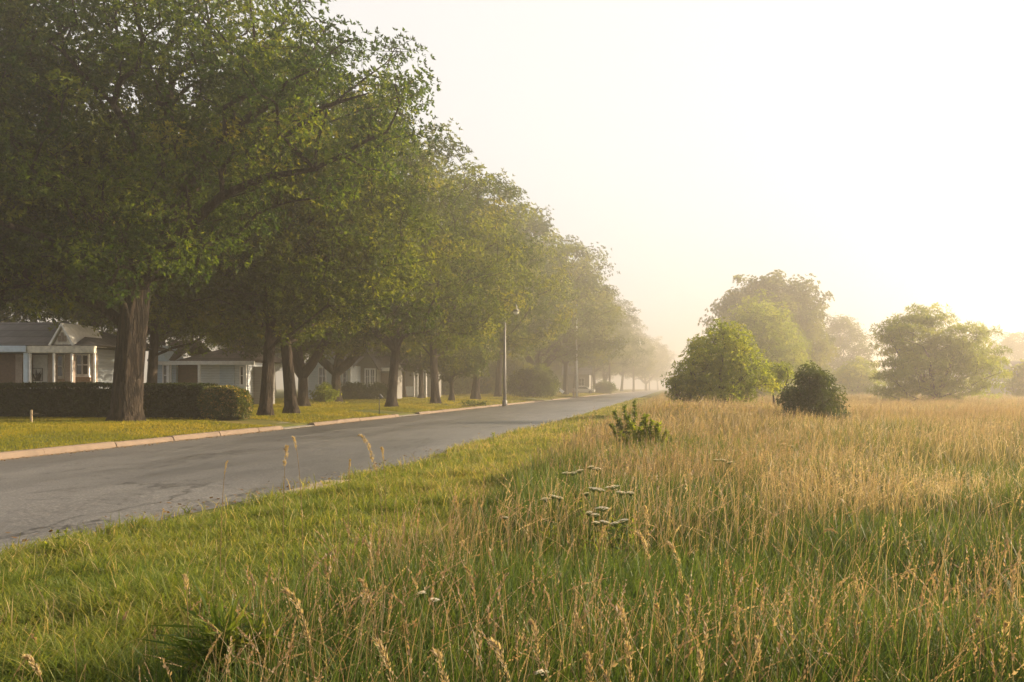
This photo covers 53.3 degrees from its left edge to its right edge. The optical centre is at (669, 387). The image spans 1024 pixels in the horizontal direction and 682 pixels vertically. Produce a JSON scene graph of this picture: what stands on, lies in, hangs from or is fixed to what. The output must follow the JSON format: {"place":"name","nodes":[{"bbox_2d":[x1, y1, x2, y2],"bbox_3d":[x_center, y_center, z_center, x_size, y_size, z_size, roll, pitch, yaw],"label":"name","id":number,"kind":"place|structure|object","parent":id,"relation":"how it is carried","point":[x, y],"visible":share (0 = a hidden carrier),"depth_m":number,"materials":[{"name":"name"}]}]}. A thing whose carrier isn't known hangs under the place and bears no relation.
{"place":"outdoors","nodes":[
{"label":"outdoors","id":0,"kind":"place"},
{"bbox_2d":[0,389,663,554],"bbox_3d":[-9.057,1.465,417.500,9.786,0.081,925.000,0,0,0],"label":"road","id":1,"kind":"structure","parent":0,"point":[55,492],"depth_m":18.75,"materials":[{"name":"asphalt"}]},
{"bbox_2d":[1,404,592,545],"bbox_3d":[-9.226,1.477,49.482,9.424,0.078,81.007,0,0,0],"label":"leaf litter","id":2,"kind":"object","parent":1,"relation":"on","point":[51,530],"visible":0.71,"depth_m":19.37,"materials":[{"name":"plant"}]},
{"bbox_2d":[494,516,516,555],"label":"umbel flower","id":3,"kind":"object","parent":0,"point":[505,542],"visible":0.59,"depth_m":7.20,"materials":[{"name":"green plant"}]},
{"bbox_2d":[0,389,1016,681],"bbox_3d":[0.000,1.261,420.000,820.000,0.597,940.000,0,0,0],"label":"ground","id":4,"kind":"structure","parent":0,"point":[274,421],"depth_m":31.55,"materials":[{"name":"plant"}]},
{"bbox_2d":[21,654,42,681],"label":"seed stalk","id":5,"kind":"object","parent":4,"relation":"on","point":[30,658],"visible":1,"depth_m":3.19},
{"bbox_2d":[0,133,83,321],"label":"shade tree","id":6,"kind":"object","parent":4,"relation":"on","point":[4,316],"depth_m":63.36,"materials":[{"name":"green plant"}]},
{"bbox_2d":[39,527,67,554],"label":"clover weed","id":7,"kind":"object","parent":4,"relation":"on","point":[46,545],"visible":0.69,"depth_m":8.63,"materials":[{"name":"green plant"}]},
{"bbox_2d":[0,322,173,388],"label":"porch house","id":8,"kind":"structure","parent":4,"relation":"on","point":[30,352],"depth_m":47.04,"materials":[{"name":"grey"}]},
{"bbox_2d":[15,354,22,388],"bbox_3d":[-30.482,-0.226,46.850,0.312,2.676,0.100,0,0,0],"label":"door","id":9,"kind":"structure","parent":8,"relation":"in","point":[18,357],"depth_m":46.80,"materials":[{"name":"wood"}]},
{"bbox_2d":[58,355,64,378],"bbox_3d":[-29.158,-0.992,47.710,0.559,1.161,0.140,0,0,0],"label":"door","id":10,"kind":"structure","parent":8,"relation":"in","point":[61,358],"depth_m":47.75,"materials":[{"name":"beige paint"}]},
{"bbox_2d":[75,354,90,376],"bbox_3d":[-28.059,-1.054,47.710,0.782,1.099,0.140,0,0,0],"label":"window","id":11,"kind":"structure","parent":8,"relation":"in","point":[82,361],"depth_m":47.74,"materials":[{"name":"white paint"}]},
{"bbox_2d":[0,106,209,343],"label":"shade tree","id":12,"kind":"object","parent":4,"relation":"on","point":[77,316],"depth_m":60.72,"materials":[{"name":"green plant"}]},
{"bbox_2d":[0,381,216,419],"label":"clipped hedge","id":13,"kind":"object","parent":4,"relation":"on","point":[161,400],"visible":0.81,"depth_m":37.38,"materials":[{"name":"green plant"}]},
{"bbox_2d":[0,0,227,322],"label":"shade tree","id":14,"kind":"object","parent":4,"relation":"on","point":[8,113],"visible":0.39,"depth_m":33.95,"materials":[{"name":"green plant"}]},
{"bbox_2d":[61,308,259,356],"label":"shade tree","id":15,"kind":"object","parent":4,"relation":"on","point":[163,343],"visible":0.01,"depth_m":85.34,"materials":[{"name":"green plant"}]},
{"bbox_2d":[39,103,302,382],"bbox_3d":[-27.135,-6.720,51.644,12.698,16.017,14.280,0,0,38],"label":"shade tree","id":16,"kind":"object","parent":4,"relation":"on","point":[153,354],"visible":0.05,"depth_m":50.74,"materials":[{"name":"green plant"}]},
{"bbox_2d":[182,574,189,678],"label":"seed stalk","id":17,"kind":"object","parent":4,"relation":"on","point":[185,581],"visible":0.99,"depth_m":4.41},
{"bbox_2d":[147,341,281,404],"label":"house","id":18,"kind":"structure","parent":4,"relation":"on","point":[219,368],"depth_m":64.00,"materials":[{"name":"white wood"}]},
{"bbox_2d":[162,365,171,382],"bbox_3d":[-32.171,-0.789,63.960,0.567,1.377,0.080,0,0,0],"label":"window","id":19,"kind":"structure","parent":18,"relation":"in","point":[164,367],"depth_m":63.94,"materials":[{"name":"white paint"}]},
{"bbox_2d":[220,365,234,386],"bbox_3d":[-28.331,-0.181,63.974,0.939,2.565,0.047,0,0,0],"label":"garage door","id":20,"kind":"structure","parent":18,"relation":"in","point":[227,372],"depth_m":63.95,"materials":[{"name":"white"}]},
{"bbox_2d":[238,366,243,386],"bbox_3d":[-27.381,-0.733,63.930,0.389,1.319,0.140,0,0,0],"label":"window","id":21,"kind":"structure","parent":18,"relation":"in","point":[241,368],"depth_m":63.92,"materials":[{"name":"white paint"}]},
{"bbox_2d":[0,0,446,421],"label":"shade tree","id":22,"kind":"object","parent":4,"relation":"on","point":[131,317],"visible":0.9,"depth_m":33.27,"materials":[{"name":"green plant"}]},
{"bbox_2d":[196,384,253,419],"bbox_3d":[-16.773,0.598,37.806,1.986,1.476,1.950,0,0,0],"label":"variegated bush","id":23,"kind":"object","parent":4,"relation":"on","point":[224,402],"visible":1,"depth_m":37.12,"materials":[{"name":"green plant"}]},
{"bbox_2d":[136,573,319,681],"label":"dark tuft","id":24,"kind":"object","parent":4,"relation":"on","point":[230,627],"visible":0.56,"depth_m":4.40,"materials":[{"name":"plant"}]},
{"bbox_2d":[19,452,445,562],"bbox_3d":[-4.803,1.502,38.151,1.040,0.095,70.331,0,0,1],"label":"pavement edging","id":25,"kind":"object","parent":4,"relation":"on","point":[321,484],"visible":0.05,"depth_m":14.90,"materials":[{"name":"concrete"}]},
{"bbox_2d":[73,29,448,415],"bbox_3d":[-17.566,-6.896,43.919,14.731,16.522,13.099,0,0,-17],"label":"shade tree","id":26,"kind":"object","parent":4,"relation":"on","point":[348,283],"visible":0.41,"depth_m":41.40,"materials":[{"name":"green plant"}]},
{"bbox_2d":[117,65,428,413],"bbox_3d":[-18.463,-7.301,46.448,13.929,17.323,14.612,0,0,-16],"label":"shade tree","id":27,"kind":"object","parent":4,"relation":"on","point":[290,402],"visible":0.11,"depth_m":43.98,"materials":[{"name":"green plant"}]},
{"bbox_2d":[282,445,289,568],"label":"seed stalk","id":28,"kind":"object","parent":4,"relation":"on","point":[286,449],"visible":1,"depth_m":7.21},
{"bbox_2d":[280,587,314,678],"bbox_3d":[-1.366,1.032,3.686,0.146,0.602,0.041,0,0,0],"label":"seed stalk","id":29,"kind":"object","parent":4,"relation":"on","point":[287,592],"visible":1,"depth_m":3.69,"materials":[{"name":"plant"}]},
{"bbox_2d":[0,392,608,451],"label":"lawn grass","id":30,"kind":"structure","parent":4,"relation":"on","point":[316,409],"depth_m":34.42,"materials":[{"name":"plant"}]},
{"bbox_2d":[309,381,341,401],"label":"sprout clump","id":31,"kind":"object","parent":30,"relation":"on","point":[323,393],"visible":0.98,"depth_m":76.57,"materials":[{"name":"green plant"}]},
{"bbox_2d":[344,381,370,399],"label":"foundation shrub","id":32,"kind":"object","parent":30,"relation":"on","point":[363,390],"visible":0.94,"depth_m":91.32,"materials":[{"name":"green plant"}]},
{"bbox_2d":[364,382,387,399],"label":"foundation shrub","id":33,"kind":"object","parent":30,"relation":"on","point":[377,389],"visible":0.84,"depth_m":92.28,"materials":[{"name":"green plant"}]},
{"bbox_2d":[576,305,577,396],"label":"utility pole","id":34,"kind":"object","parent":30,"relation":"on","point":[576,369],"visible":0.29,"depth_m":151.89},
{"bbox_2d":[591,379,617,393],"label":"roadside bush","id":35,"kind":"object","parent":30,"relation":"on","point":[602,386],"visible":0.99,"depth_m":224.25,"materials":[{"name":"green plant"}]},
{"bbox_2d":[203,202,426,406],"bbox_3d":[-21.919,-6.026,61.565,14.578,14.654,14.711,0,0,-12],"label":"forked tree","id":36,"kind":"object","parent":4,"relation":"on","point":[302,371],"visible":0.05,"depth_m":60.74,"materials":[{"name":"green plant"}]},
{"bbox_2d":[0,390,643,459],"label":"kerb","id":37,"kind":"structure","parent":4,"relation":"on","point":[44,451],"depth_m":28.42,"materials":[{"name":"concrete"}]},
{"bbox_2d":[0,397,650,681],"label":"mown grass","id":38,"kind":"structure","parent":4,"relation":"on","point":[146,587],"depth_m":8.21,"materials":[{"name":"plant"}]},
{"bbox_2d":[305,348,363,399],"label":"gabled house","id":39,"kind":"structure","parent":4,"relation":"on","point":[319,374],"depth_m":94.00,"materials":[{"name":"white"}]},
{"bbox_2d":[318,367,325,385],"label":"window","id":40,"kind":"structure","parent":39,"relation":"in","point":[321,370],"depth_m":93.97,"materials":[{"name":"white paint"}]},
{"bbox_2d":[341,382,360,399],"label":"foundation shrub","id":41,"kind":"object","parent":4,"relation":"on","point":[343,388],"visible":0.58,"depth_m":91.18,"materials":[{"name":"green plant"}]},
{"bbox_2d":[277,227,437,401],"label":"forked tree","id":42,"kind":"object","parent":4,"relation":"on","point":[338,368],"visible":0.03,"depth_m":78.67,"materials":[{"name":"green plant"}]},
{"bbox_2d":[357,578,381,677],"bbox_3d":[-1.258,1.064,4.196,0.112,0.540,0.021,0,0,-9],"label":"seed stalk","id":43,"kind":"object","parent":4,"relation":"on","point":[364,586],"visible":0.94,"depth_m":4.20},
{"bbox_2d":[357,434,384,552],"bbox_3d":[-2.266,0.855,7.585,0.211,1.018,0.043,0,0,-16],"label":"seed stalk","id":44,"kind":"object","parent":4,"relation":"on","point":[370,454],"visible":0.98,"depth_m":7.58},
{"bbox_2d":[371,638,393,681],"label":"seed stalk","id":45,"kind":"object","parent":4,"relation":"on","point":[381,646],"visible":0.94,"depth_m":3.41,"materials":[{"name":"plant"}]},
{"bbox_2d":[356,347,413,398],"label":"gabled house","id":46,"kind":"structure","parent":4,"relation":"on","point":[374,369],"depth_m":97.50,"materials":[{"name":"paint"}]},
{"bbox_2d":[359,281,460,398],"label":"shade tree","id":47,"kind":"object","parent":4,"relation":"on","point":[403,356],"visible":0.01,"depth_m":103.57,"materials":[{"name":"green plant"}]},
{"bbox_2d":[295,106,528,406],"bbox_3d":[-16.260,-8.055,61.796,15.140,18.829,15.883,0,0,-14],"label":"shade tree","id":48,"kind":"object","parent":4,"relation":"on","point":[449,294],"visible":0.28,"depth_m":61.50,"materials":[{"name":"green plant"}]},
{"bbox_2d":[405,358,440,396],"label":"porch house","id":49,"kind":"structure","parent":4,"relation":"on","point":[411,382],"depth_m":117.60,"materials":[{"name":"paint"}]},
{"bbox_2d":[430,647,448,681],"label":"seed stalk","id":50,"kind":"object","parent":4,"relation":"on","point":[439,655],"visible":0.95,"depth_m":3.21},
{"bbox_2d":[399,314,502,400],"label":"round tree","id":51,"kind":"object","parent":4,"relation":"on","point":[475,356],"visible":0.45,"depth_m":88.16,"materials":[{"name":"green plant"}]},
{"bbox_2d":[441,364,470,394],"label":"house","id":52,"kind":"structure","parent":4,"relation":"on","point":[457,382],"depth_m":148.19,"materials":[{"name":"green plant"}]},
{"bbox_2d":[365,142,559,403],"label":"shade tree","id":53,"kind":"object","parent":4,"relation":"on","point":[435,398],"visible":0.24,"depth_m":74.16,"materials":[{"name":"green plant"}]},
{"bbox_2d":[455,359,510,393],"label":"house","id":54,"kind":"structure","parent":4,"relation":"on","point":[487,384],"depth_m":165.59,"materials":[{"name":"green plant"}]},
{"bbox_2d":[487,637,509,681],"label":"seed stalk","id":55,"kind":"object","parent":4,"relation":"on","point":[492,641],"visible":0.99,"depth_m":3.42,"materials":[{"name":"plant"}]},
{"bbox_2d":[425,158,578,399],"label":"shade tree","id":56,"kind":"object","parent":4,"relation":"on","point":[512,338],"visible":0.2,"depth_m":99.17,"materials":[{"name":"green plant"}]},
{"bbox_2d":[502,304,518,406],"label":"street lamp","id":57,"kind":"object","parent":4,"relation":"on","point":[504,400],"visible":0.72,"depth_m":77.91,"materials":[{"name":"grey metal"}]},
{"bbox_2d":[491,351,534,393],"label":"thicket tree","id":58,"kind":"object","parent":4,"relation":"on","point":[511,367],"visible":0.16,"depth_m":177.55,"materials":[{"name":"green plant"}]},
{"bbox_2d":[456,192,580,396],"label":"shade tree","id":59,"kind":"object","parent":4,"relation":"on","point":[540,225],"visible":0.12,"depth_m":127.37,"materials":[{"name":"green plant"}]},
{"bbox_2d":[506,362,561,398],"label":"bush","id":60,"kind":"object","parent":4,"relation":"on","point":[533,381],"visible":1,"depth_m":122.68,"materials":[{"name":"green plant"}]},
{"bbox_2d":[527,618,542,681],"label":"seed stalk","id":61,"kind":"object","parent":4,"relation":"on","point":[530,621],"visible":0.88,"depth_m":3.62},
{"bbox_2d":[65,392,1023,681],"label":"tall grass","id":62,"kind":"structure","parent":4,"relation":"on","point":[631,568],"depth_m":5.56,"materials":[{"name":"plant"}]},
{"bbox_2d":[536,495,564,562],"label":"umbel flower","id":63,"kind":"object","parent":4,"relation":"on","point":[549,529],"visible":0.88,"depth_m":7.31,"materials":[{"name":"green plant"}]},
{"bbox_2d":[545,359,563,391],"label":"thicket tree","id":64,"kind":"object","parent":4,"relation":"on","point":[557,369],"visible":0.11,"depth_m":235.47,"materials":[{"name":"green plant"}]},
{"bbox_2d":[510,213,628,366],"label":"forked tree","id":65,"kind":"object","parent":4,"relation":"on","point":[552,351],"visible":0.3,"depth_m":149.82,"materials":[{"name":"green plant"}]},
{"bbox_2d":[563,469,587,540],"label":"umbel flower","id":66,"kind":"object","parent":4,"relation":"on","point":[573,474],"visible":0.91,"depth_m":8.31,"materials":[{"name":"green plant"}]},
{"bbox_2d":[525,234,629,394],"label":"shade tree","id":67,"kind":"object","parent":4,"relation":"on","point":[565,361],"visible":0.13,"depth_m":171.06,"materials":[{"name":"green plant"}]},
{"bbox_2d":[561,366,593,392],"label":"house","id":68,"kind":"structure","parent":4,"relation":"on","point":[584,376],"depth_m":215.00,"materials":[{"name":"paint"}]},
{"bbox_2d":[542,277,621,392],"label":"shade tree","id":69,"kind":"object","parent":4,"relation":"on","point":[598,361],"visible":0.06,"depth_m":202.50,"materials":[{"name":"green plant"}]},
{"bbox_2d":[583,651,593,681],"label":"seed stalk","id":70,"kind":"object","parent":4,"relation":"on","point":[588,659],"visible":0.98,"depth_m":3.21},
{"bbox_2d":[580,487,604,551],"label":"umbel flower","id":71,"kind":"object","parent":4,"relation":"on","point":[593,490],"visible":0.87,"depth_m":7.49,"materials":[{"name":"green plant"}]},
{"bbox_2d":[578,511,606,564],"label":"umbel flower","id":72,"kind":"object","parent":4,"relation":"on","point":[595,524],"visible":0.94,"depth_m":6.80,"materials":[{"name":"green plant"}]},
{"bbox_2d":[556,286,644,392],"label":"shade tree","id":73,"kind":"object","parent":4,"relation":"on","point":[627,355],"visible":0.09,"depth_m":232.01,"materials":[{"name":"green plant"}]},
{"bbox_2d":[592,507,618,560],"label":"umbel flower","id":74,"kind":"object","parent":4,"relation":"on","point":[595,517],"visible":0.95,"depth_m":6.98,"materials":[{"name":"green plant"}]},
{"bbox_2d":[601,519,627,567],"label":"umbel flower","id":75,"kind":"object","parent":4,"relation":"on","point":[614,525],"visible":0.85,"depth_m":6.61,"materials":[{"name":"green plant"}]},
{"bbox_2d":[605,485,623,551],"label":"umbel flower","id":76,"kind":"object","parent":4,"relation":"on","point":[613,488],"visible":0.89,"depth_m":7.51,"materials":[{"name":"green plant"}]},
{"bbox_2d":[615,604,631,680],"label":"seed stalk","id":77,"kind":"object","parent":4,"relation":"on","point":[623,615],"visible":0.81,"depth_m":3.80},
{"bbox_2d":[595,306,652,380],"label":"forked tree","id":78,"kind":"object","parent":4,"relation":"on","point":[614,369],"visible":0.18,"depth_m":282.98,"materials":[{"name":"green plant"}]},
{"bbox_2d":[614,491,641,563],"bbox_3d":[-0.294,1.056,7.210,0.221,0.633,0.216,0,0,19],"label":"umbel flower","id":79,"kind":"object","parent":4,"relation":"on","point":[621,494],"visible":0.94,"depth_m":7.20,"materials":[{"name":"green plant"}]},
{"bbox_2d":[608,398,649,442],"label":"spiky weed","id":80,"kind":"object","parent":4,"relation":"on","point":[627,419],"visible":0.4,"depth_m":19.98,"materials":[{"name":"green plant"}]},
{"bbox_2d":[623,641,634,681],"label":"seed stalk","id":81,"kind":"object","parent":4,"relation":"on","point":[629,647],"visible":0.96,"depth_m":3.38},
{"bbox_2d":[612,309,658,390],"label":"shade tree","id":82,"kind":"object","parent":4,"relation":"on","point":[630,370],"visible":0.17,"depth_m":339.41,"materials":[{"name":"green plant"}]},
{"bbox_2d":[620,327,655,390],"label":"shade tree","id":83,"kind":"object","parent":4,"relation":"on","point":[643,337],"visible":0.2,"depth_m":399.89,"materials":[{"name":"green plant"}]},
{"bbox_2d":[633,531,653,587],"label":"seed stalk","id":84,"kind":"object","parent":4,"relation":"on","point":[641,536],"visible":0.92,"depth_m":5.40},
{"bbox_2d":[618,413,670,450],"bbox_3d":[-0.472,0.905,18.225,1.008,0.905,0.271,0,0,0],"label":"leafy weed","id":85,"kind":"object","parent":4,"relation":"on","point":[641,431],"visible":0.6,"depth_m":18.21,"materials":[{"name":"green plant"}]},
{"bbox_2d":[643,506,649,601],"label":"seed stalk","id":86,"kind":"object","parent":4,"relation":"on","point":[645,516],"visible":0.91,"depth_m":5.59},
{"bbox_2d":[624,337,673,390],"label":"forked tree","id":87,"kind":"object","parent":4,"relation":"on","point":[659,358],"visible":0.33,"depth_m":479.29,"materials":[{"name":"green plant"}]},
{"bbox_2d":[654,603,662,669],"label":"seed stalk","id":88,"kind":"object","parent":4,"relation":"on","point":[658,614],"visible":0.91,"depth_m":3.97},
{"bbox_2d":[641,347,676,389],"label":"shade tree","id":89,"kind":"object","parent":4,"relation":"on","point":[661,379],"visible":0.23,"depth_m":579.61,"materials":[{"name":"green plant"}]},
{"bbox_2d":[666,542,683,601],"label":"seed stalk","id":90,"kind":"object","parent":4,"relation":"on","point":[670,544],"visible":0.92,"depth_m":5.19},
{"bbox_2d":[685,593,691,658],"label":"seed stalk","id":91,"kind":"object","parent":4,"relation":"on","point":[687,601],"visible":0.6,"depth_m":4.01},
{"bbox_2d":[696,648,704,681],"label":"seed stalk","id":92,"kind":"object","parent":4,"relation":"on","point":[699,654],"visible":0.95,"depth_m":3.23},
{"bbox_2d":[660,317,785,405],"bbox_3d":[2.405,-0.766,46.132,5.790,4.948,5.146,0,0,0],"label":"leafy shrub","id":93,"kind":"object","parent":4,"relation":"on","point":[696,380],"visible":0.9,"depth_m":45.15,"materials":[{"name":"green plant"}]},
{"bbox_2d":[732,606,741,666],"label":"seed stalk","id":94,"kind":"object","parent":4,"relation":"on","point":[739,609],"visible":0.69,"depth_m":4.00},
{"bbox_2d":[684,289,816,396],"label":"pale tree","id":95,"kind":"object","parent":4,"relation":"on","point":[768,333],"visible":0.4,"depth_m":117.32,"materials":[{"name":"green plant"}]},
{"bbox_2d":[753,634,761,681],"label":"seed stalk","id":96,"kind":"object","parent":4,"relation":"on","point":[756,638],"visible":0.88,"depth_m":3.42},
{"bbox_2d":[698,269,839,393],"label":"hazy tree","id":97,"kind":"object","parent":4,"relation":"on","point":[803,306],"visible":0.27,"depth_m":160.84,"materials":[{"name":"green plant"}]},
{"bbox_2d":[750,361,796,405],"bbox_3d":[5.181,0.080,47.952,2.270,2.760,2.108,0,0,-25],"label":"sapling","id":98,"kind":"object","parent":4,"relation":"on","point":[781,372],"visible":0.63,"depth_m":47.56,"materials":[{"name":"green plant"}]},
{"bbox_2d":[785,610,793,656],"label":"seed stalk","id":99,"kind":"object","parent":4,"relation":"on","point":[789,618],"visible":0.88,"depth_m":3.98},
{"bbox_2d":[774,360,850,420],"bbox_3d":[4.254,0.281,29.925,2.136,2.219,2.292,0,0,33],"label":"dark bush","id":100,"kind":"object","parent":4,"relation":"on","point":[816,393],"visible":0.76,"depth_m":29.55,"materials":[{"name":"green plant"}]},
{"bbox_2d":[820,314,884,386],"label":"hazy tree","id":101,"kind":"object","parent":4,"relation":"on","point":[836,328],"visible":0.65,"depth_m":213.15,"materials":[{"name":"green plant"}]},
{"bbox_2d":[829,356,887,394],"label":"pale shrub","id":102,"kind":"object","parent":4,"relation":"on","point":[849,375],"visible":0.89,"depth_m":147.74,"materials":[{"name":"green plant"}]},
{"bbox_2d":[863,301,1013,401],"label":"feathery tree","id":103,"kind":"object","parent":4,"relation":"on","point":[938,364],"visible":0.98,"depth_m":78.31,"materials":[{"name":"green plant"}]},
{"bbox_2d":[970,358,1023,395],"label":"house","id":104,"kind":"structure","parent":4,"relation":"on","point":[996,390],"depth_m":145.00,"materials":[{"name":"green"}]},
{"bbox_2d":[985,329,1023,360],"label":"hazy tree","id":105,"kind":"object","parent":4,"relation":"on","point":[1017,346],"visible":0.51,"depth_m":238.04,"materials":[{"name":"green plant"}]},
{"bbox_2d":[999,619,1009,681],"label":"seed stalk","id":106,"kind":"object","parent":4,"relation":"on","point":[1005,626],"visible":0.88,"depth_m":3.49,"materials":[{"name":"plant"}]},
{"bbox_2d":[997,359,1023,397],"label":"pale shrub","id":107,"kind":"object","parent":4,"relation":"on","point":[1016,383],"visible":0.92,"depth_m":109.69,"materials":[{"name":"green plant"}]},
{"bbox_2d":[1008,569,1016,643],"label":"seed stalk","id":108,"kind":"object","parent":4,"relation":"on","point":[1013,581],"visible":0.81,"depth_m":4.23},
{"bbox_2d":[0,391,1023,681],"bbox_3d":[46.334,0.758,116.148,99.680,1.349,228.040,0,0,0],"label":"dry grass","id":109,"kind":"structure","parent":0,"point":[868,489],"depth_m":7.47,"materials":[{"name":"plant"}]},
{"bbox_2d":[9,0,1023,388],"label":"sky","id":110,"kind":"structure","parent":0,"point":[871,149],"materials":[{"name":"white"}]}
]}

